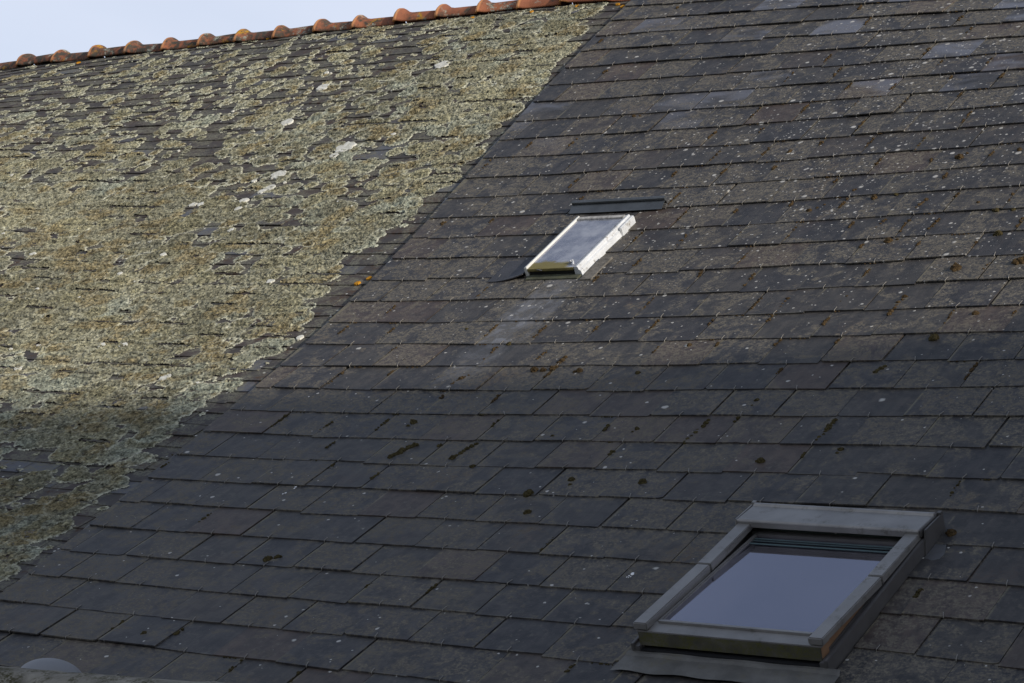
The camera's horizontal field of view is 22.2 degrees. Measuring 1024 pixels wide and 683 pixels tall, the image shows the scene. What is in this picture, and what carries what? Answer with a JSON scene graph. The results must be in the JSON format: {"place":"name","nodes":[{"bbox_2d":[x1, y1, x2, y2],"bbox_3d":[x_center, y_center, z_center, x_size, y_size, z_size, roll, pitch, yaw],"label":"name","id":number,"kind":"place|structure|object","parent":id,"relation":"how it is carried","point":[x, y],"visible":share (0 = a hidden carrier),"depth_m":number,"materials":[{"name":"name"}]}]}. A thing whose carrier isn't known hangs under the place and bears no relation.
{"place":"outdoors","nodes":[
{"label":"outdoors","id":0,"kind":"place"},
{"bbox_2d":[0,0,572,65],"label":"sky","id":1,"kind":"structure","parent":0,"point":[35,27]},
{"bbox_2d":[0,0,1023,682],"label":"slate house","id":2,"kind":"structure","parent":0,"point":[818,562],"depth_m":11.27,"materials":[{"name":"stone"}]},
{"bbox_2d":[263,554,281,561],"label":"moss clump","id":3,"kind":"object","parent":2,"relation":"on","point":[267,558],"visible":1,"depth_m":10.70,"materials":[{"name":"plant"}]},
{"bbox_2d":[387,442,418,458],"bbox_3d":[-0.483,0.482,11.498,0.092,0.026,0.154,0,24,34],"label":"moss clump","id":4,"kind":"object","parent":2,"relation":"on","point":[401,450],"visible":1,"depth_m":11.50,"materials":[{"name":"plant"}]},
{"bbox_2d":[406,419,417,426],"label":"moss clump","id":5,"kind":"object","parent":2,"relation":"on","point":[413,421],"visible":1,"depth_m":11.77,"materials":[{"name":"green plant"}]},
{"bbox_2d":[450,374,469,383],"bbox_3d":[-0.245,0.181,12.108,0.065,0.022,0.131,0,26,34],"label":"moss clump","id":6,"kind":"object","parent":2,"relation":"on","point":[461,377],"visible":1,"depth_m":12.11,"materials":[{"name":"plant"}]},
{"bbox_2d":[448,442,478,459],"bbox_3d":[-0.214,0.474,11.339,0.064,0.023,0.171,0,25,34],"label":"moss clump","id":7,"kind":"object","parent":2,"relation":"on","point":[451,457],"visible":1,"depth_m":11.32,"materials":[{"name":"green plant"}]},
{"bbox_2d":[523,509,531,514],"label":"moss clump","id":8,"kind":"object","parent":2,"relation":"on","point":[528,511],"visible":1,"depth_m":10.57,"materials":[{"name":"green plant"}]},
{"bbox_2d":[523,489,533,496],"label":"moss clump","id":9,"kind":"object","parent":2,"relation":"on","point":[528,492],"visible":1,"depth_m":10.73,"materials":[{"name":"green plant"}]},
{"bbox_2d":[530,367,546,371],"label":"moss clump","id":10,"kind":"object","parent":2,"relation":"on","point":[536,369],"visible":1,"depth_m":11.98,"materials":[{"name":"brown plant"}]},
{"bbox_2d":[110,412,989,681],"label":"moss","id":11,"kind":"object","parent":2,"relation":"on","point":[916,594],"visible":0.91,"depth_m":10.43,"materials":[{"name":"plant"}]},
{"bbox_2d":[549,355,567,370],"bbox_3d":[0.215,0.098,11.987,0.044,0.023,0.144,-1,26,34],"label":"moss clump","id":12,"kind":"object","parent":2,"relation":"on","point":[561,360],"visible":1,"depth_m":11.98,"materials":[{"name":"brown plant"}]},
{"bbox_2d":[568,477,574,485],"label":"moss clump","id":13,"kind":"object","parent":2,"relation":"on","point":[571,478],"visible":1,"depth_m":10.76,"materials":[{"name":"green plant"}]},
{"bbox_2d":[573,368,582,372],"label":"moss clump","id":14,"kind":"object","parent":2,"relation":"on","point":[578,370],"visible":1,"depth_m":11.83,"materials":[{"name":"brown plant"}]},
{"bbox_2d":[638,478,646,483],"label":"moss clump","id":15,"kind":"object","parent":2,"relation":"on","point":[643,481],"visible":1,"depth_m":10.57,"materials":[{"name":"green plant"}]},
{"bbox_2d":[328,2,1023,402],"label":"moss","id":16,"kind":"object","parent":2,"relation":"on","point":[824,322],"visible":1,"depth_m":12.79,"materials":[{"name":"plant"}]},
{"bbox_2d":[683,419,709,443],"bbox_3d":[0.774,0.374,10.904,0.041,0.018,0.221,-1,25,34],"label":"moss clump","id":17,"kind":"object","parent":2,"relation":"on","point":[703,425],"visible":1,"depth_m":10.92,"materials":[{"name":"green plant"}]},
{"bbox_2d":[755,457,764,462],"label":"moss clump","id":18,"kind":"object","parent":2,"relation":"on","point":[760,460],"visible":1,"depth_m":10.46,"materials":[{"name":"plant"}]},
{"bbox_2d":[610,500,945,682],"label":"roof window","id":19,"kind":"structure","parent":2,"relation":"in","point":[790,591],"depth_m":9.26,"materials":[{"name":"grey glass"}]},
{"bbox_2d":[815,418,837,440],"bbox_3d":[1.274,0.358,10.578,0.038,0.020,0.192,-1,26,34],"label":"moss clump","id":20,"kind":"object","parent":2,"relation":"on","point":[828,426],"visible":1,"depth_m":10.59,"materials":[{"name":"green plant"}]},
{"bbox_2d":[873,365,886,372],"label":"moss clump","id":21,"kind":"object","parent":2,"relation":"on","point":[879,368],"visible":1,"depth_m":10.96,"materials":[{"name":"plant"}]},
{"bbox_2d":[883,237,898,242],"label":"moss clump","id":22,"kind":"object","parent":2,"relation":"on","point":[888,240],"visible":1,"depth_m":12.14,"materials":[{"name":"brown plant"}]},
{"bbox_2d":[887,295,907,315],"bbox_3d":[1.696,-0.160,11.497,0.043,0.017,0.188,-2,27,35],"label":"moss clump","id":23,"kind":"object","parent":2,"relation":"on","point":[889,312],"visible":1,"depth_m":11.49,"materials":[{"name":"plant"}]},
{"bbox_2d":[915,198,928,207],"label":"moss clump","id":24,"kind":"object","parent":2,"relation":"on","point":[925,199],"visible":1,"depth_m":12.43,"materials":[{"name":"plant"}]},
{"bbox_2d":[928,334,938,340],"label":"moss clump","id":25,"kind":"object","parent":2,"relation":"on","point":[933,337],"visible":1,"depth_m":11.07,"materials":[{"name":"green plant"}]},
{"bbox_2d":[927,218,940,228],"bbox_3d":[1.969,-0.549,12.174,0.036,0.015,0.117,-2,28,35],"label":"moss clump","id":26,"kind":"object","parent":2,"relation":"on","point":[936,221],"visible":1,"depth_m":12.17,"materials":[{"name":"brown plant"}]},
{"bbox_2d":[945,529,956,536],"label":"moss clump","id":27,"kind":"object","parent":2,"relation":"on","point":[950,532],"visible":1,"depth_m":9.52,"materials":[{"name":"brown plant"}]},
{"bbox_2d":[950,262,961,271],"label":"moss clump","id":28,"kind":"object","parent":2,"relation":"on","point":[955,266],"visible":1,"depth_m":11.63,"materials":[{"name":"plant"}]},
{"bbox_2d":[954,152,968,158],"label":"moss clump","id":29,"kind":"object","parent":2,"relation":"on","point":[959,156],"visible":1,"depth_m":12.78,"materials":[{"name":"brown plant"}]},
{"bbox_2d":[993,230,1002,235],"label":"moss clump","id":30,"kind":"object","parent":2,"relation":"on","point":[997,233],"visible":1,"depth_m":11.84,"materials":[{"name":"brown plant"}]},
{"bbox_2d":[1011,256,1023,264],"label":"moss clump","id":31,"kind":"object","parent":2,"relation":"on","point":[1018,260],"visible":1,"depth_m":11.49,"materials":[{"name":"brown plant"}]},
{"label":"ground","id":32,"kind":"structure","parent":0,"visible":0},
{"bbox_2d":[21,658,81,672],"bbox_3d":[-1.795,2.830,8.835,0.240,3.514,0.240,-1,-13,34],"label":"vent pipe","id":33,"kind":"object","parent":32,"relation":"on","point":[52,664],"visible":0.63,"depth_m":9.08,"materials":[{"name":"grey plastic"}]},
{"bbox_2d":[0,666,222,682],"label":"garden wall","id":34,"kind":"structure","parent":32,"relation":"on","point":[15,675],"depth_m":8.27,"materials":[{"name":"stone"}]},
{"bbox_2d":[0,0,629,593],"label":"old house","id":35,"kind":"structure","parent":32,"relation":"on","point":[362,266],"depth_m":16.32,"materials":[{"name":"stone"}]},
{"bbox_2d":[1,50,496,480],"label":"white lichen","id":36,"kind":"object","parent":35,"relation":"on","point":[346,146],"visible":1,"depth_m":15.53},
{"bbox_2d":[0,2,607,581],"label":"lichen","id":37,"kind":"object","parent":35,"relation":"on","point":[66,300],"visible":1,"depth_m":14.95},
{"bbox_2d":[76,3,624,284],"bbox_3d":[-0.977,-1.015,16.934,2.340,2.582,5.731,11,-12,-26],"label":"orange lichen","id":38,"kind":"object","parent":35,"relation":"on","point":[370,277],"visible":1,"depth_m":16.63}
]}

